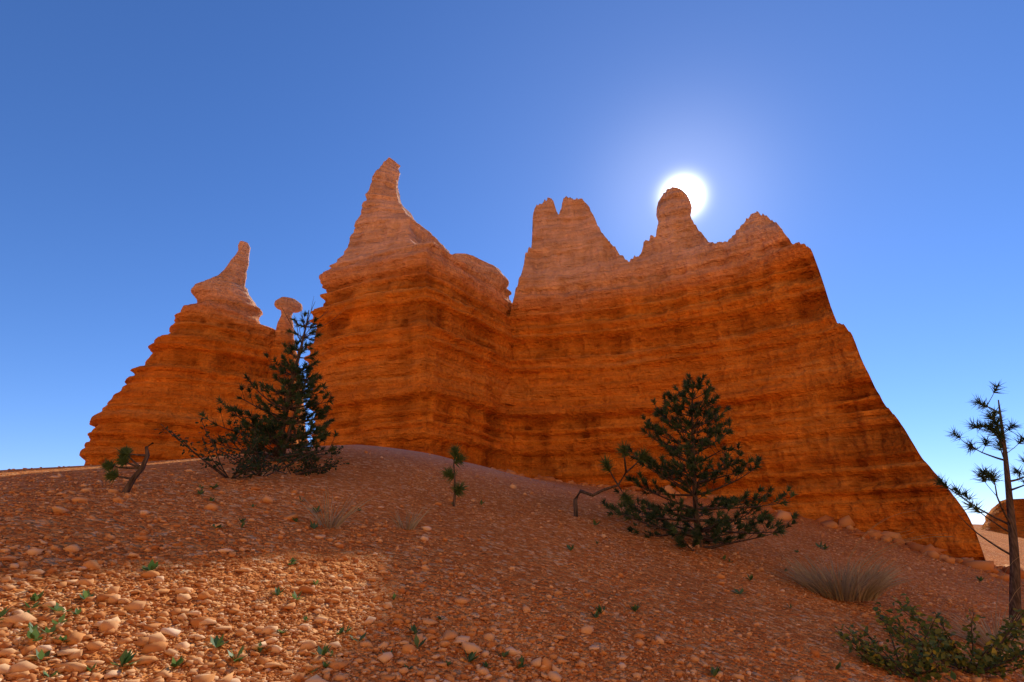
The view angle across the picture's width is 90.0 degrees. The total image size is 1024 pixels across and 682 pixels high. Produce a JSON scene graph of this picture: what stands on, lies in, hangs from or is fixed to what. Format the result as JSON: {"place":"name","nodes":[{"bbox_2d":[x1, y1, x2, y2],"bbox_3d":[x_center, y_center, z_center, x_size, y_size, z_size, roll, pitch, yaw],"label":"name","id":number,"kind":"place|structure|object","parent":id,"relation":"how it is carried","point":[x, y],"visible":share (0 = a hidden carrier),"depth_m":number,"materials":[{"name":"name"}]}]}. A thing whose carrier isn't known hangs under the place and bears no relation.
{"place":"outdoors","nodes":[
{"label":"outdoors","id":0,"kind":"place"},
{"bbox_2d":[0,445,1023,681],"bbox_3d":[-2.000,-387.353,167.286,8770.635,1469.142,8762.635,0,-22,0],"label":"ground","id":1,"kind":"structure","parent":0,"point":[548,554],"depth_m":4.20,"materials":[{"name":"brown soil"}]},
{"bbox_2d":[99,442,153,492],"bbox_3d":[-3.209,1.040,4.187,0.412,0.427,0.198,-10,-24,23],"label":"small tree","id":2,"kind":"object","parent":1,"relation":"on","point":[122,460],"visible":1,"depth_m":4.19,"materials":[{"name":"plant"}]},
{"bbox_2d":[79,241,306,465],"bbox_3d":[-13.004,4.136,22.662,12.230,17.336,8.262,12,-25,-28],"label":"hoodoo","id":3,"kind":"object","parent":1,"relation":"on","point":[213,344],"visible":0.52,"depth_m":21.15,"materials":[{"name":"orange stone"}]},
{"bbox_2d":[154,418,299,478],"bbox_3d":[-2.962,1.105,5.269,1.231,0.619,1.087,18,-28,-37],"label":"mat shrub","id":4,"kind":"object","parent":1,"relation":"on","point":[245,469],"visible":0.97,"depth_m":5.24,"materials":[{"name":"leaf"},{"name":"bark"}]},
{"bbox_2d":[205,417,321,475],"bbox_3d":[-2.901,1.271,5.785,1.367,0.538,1.257,6,-23,-14],"label":"mat shrub","id":5,"kind":"object","parent":1,"relation":"on","point":[259,455],"visible":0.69,"depth_m":5.58,"materials":[{"name":"green plant"}]},
{"bbox_2d":[198,298,339,461],"bbox_3d":[-3.310,0.664,7.732,1.897,2.585,1.804,0,-22,0],"label":"pine","id":6,"kind":"object","parent":1,"relation":"on","point":[282,436],"visible":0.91,"depth_m":7.38,"materials":[{"name":"green plant"}]},
{"bbox_2d":[240,297,304,444],"bbox_3d":[-10.465,1.390,23.398,2.859,6.964,2.641,0,-22,0],"label":"hoodoo","id":7,"kind":"object","parent":1,"relation":"on","point":[290,306],"visible":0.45,"depth_m":23.27,"materials":[{"name":"orange stone"}]},
{"bbox_2d":[221,444,349,475],"bbox_3d":[-2.890,1.502,6.311,1.101,0.356,1.303,-14,-26,31],"label":"mat shrub","id":8,"kind":"object","parent":1,"relation":"on","point":[310,471],"visible":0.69,"depth_m":6.30,"materials":[{"name":"green plant"}]},
{"bbox_2d":[288,438,342,473],"bbox_3d":[-2.609,1.545,6.675,0.712,0.448,0.868,10,-24,-24],"label":"mat shrub","id":9,"kind":"object","parent":1,"relation":"on","point":[308,462],"visible":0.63,"depth_m":6.58,"materials":[{"name":"green plant"}]},
{"bbox_2d":[288,479,375,528],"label":"grass","id":10,"kind":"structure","parent":1,"relation":"on","point":[339,522],"depth_m":4.27,"materials":[{"name":"plant"}]},
{"bbox_2d":[304,158,513,470],"bbox_3d":[-3.135,1.416,19.609,7.443,20.095,7.634,-11,-25,26],"label":"hoodoo","id":11,"kind":"object","parent":1,"relation":"on","point":[413,344],"visible":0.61,"depth_m":17.91,"materials":[{"name":"orange stone"}]},
{"bbox_2d":[452,253,515,404],"bbox_3d":[-2.000,-0.110,21.181,4.881,6.106,3.678,12,-25,-28],"label":"hoodoo","id":12,"kind":"object","parent":11,"relation":"attached to","point":[498,282],"visible":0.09,"depth_m":21.10,"materials":[{"name":"orange stone"}]},
{"bbox_2d":[390,505,427,529],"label":"grass","id":13,"kind":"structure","parent":1,"relation":"on","point":[413,525],"depth_m":4.68,"materials":[{"name":"brown plant"}]},
{"bbox_2d":[440,442,470,506],"bbox_3d":[-0.716,1.641,6.304,0.427,0.850,0.298,0,-22,0],"label":"seedling","id":14,"kind":"object","parent":1,"relation":"on","point":[451,475],"visible":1,"depth_m":6.31,"materials":[{"name":"green plant"}]},
{"bbox_2d":[0,483,983,676],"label":"sprouts","id":15,"kind":"object","parent":1,"relation":"on","point":[125,656],"visible":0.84,"depth_m":2.44,"materials":[{"name":"green plant"}]},
{"bbox_2d":[0,449,1023,681],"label":"pebbles","id":16,"kind":"object","parent":1,"relation":"on","point":[23,669],"visible":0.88,"depth_m":2.82,"materials":[{"name":"orange gravel"}]},
{"bbox_2d":[573,440,652,516],"bbox_3d":[1.476,1.922,7.258,1.228,1.158,0.535,0,-22,0],"label":"pine sapling","id":17,"kind":"object","parent":1,"relation":"on","point":[625,497],"visible":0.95,"depth_m":7.35,"materials":[{"name":"green plant"}]},
{"bbox_2d":[599,372,798,550],"bbox_3d":[2.542,1.736,7.289,2.648,2.540,2.620,0,-22,0],"label":"pine","id":18,"kind":"object","parent":1,"relation":"on","point":[714,529],"visible":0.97,"depth_m":6.96,"materials":[{"name":"green plant"}]},
{"bbox_2d":[508,187,985,560],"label":"hoodoo wall","id":19,"kind":"structure","parent":1,"relation":"on","point":[609,341],"depth_m":18.39,"materials":[{"name":"orange stone"}]},
{"bbox_2d":[656,187,691,219],"bbox_3d":[6.934,-5.075,21.746,1.447,2.693,1.308,0,-22,0],"label":"hoodoo head","id":20,"kind":"object","parent":19,"relation":"attached to","point":[667,199],"visible":0.27,"depth_m":21.64},
{"bbox_2d":[491,467,1023,586],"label":"talus rocks","id":21,"kind":"object","parent":1,"relation":"on","point":[929,550],"visible":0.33,"depth_m":12.88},
{"bbox_2d":[764,510,953,601],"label":"grass","id":22,"kind":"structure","parent":1,"relation":"on","point":[869,587],"depth_m":5.65,"materials":[{"name":"beige plant"}]},
{"bbox_2d":[834,611,962,681],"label":"shrub","id":23,"kind":"object","parent":1,"relation":"on","point":[917,667],"visible":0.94,"depth_m":3.88,"materials":[{"name":"green plant"}]},
{"bbox_2d":[873,593,1023,678],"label":"shrub","id":24,"kind":"object","parent":1,"relation":"on","point":[993,661],"visible":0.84,"depth_m":4.23,"materials":[{"name":"green plant"}]},
{"bbox_2d":[929,379,1023,634],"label":"pine","id":25,"kind":"object","parent":1,"relation":"on","point":[998,431],"visible":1,"depth_m":6.38,"materials":[{"name":"green plant"}]},
{"bbox_2d":[938,556,1023,651],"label":"grass","id":26,"kind":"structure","parent":1,"relation":"on","point":[985,639],"depth_m":5.22,"materials":[{"name":"plant"}]},
{"bbox_2d":[980,499,1023,537],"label":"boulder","id":27,"kind":"object","parent":1,"relation":"on","point":[988,524],"visible":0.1,"depth_m":33.88,"materials":[{"name":"orange stone"}]},
{"bbox_2d":[0,0,1023,523],"label":"sky","id":28,"kind":"structure","parent":0,"point":[142,141],"materials":[{"name":"blue"}]}
]}

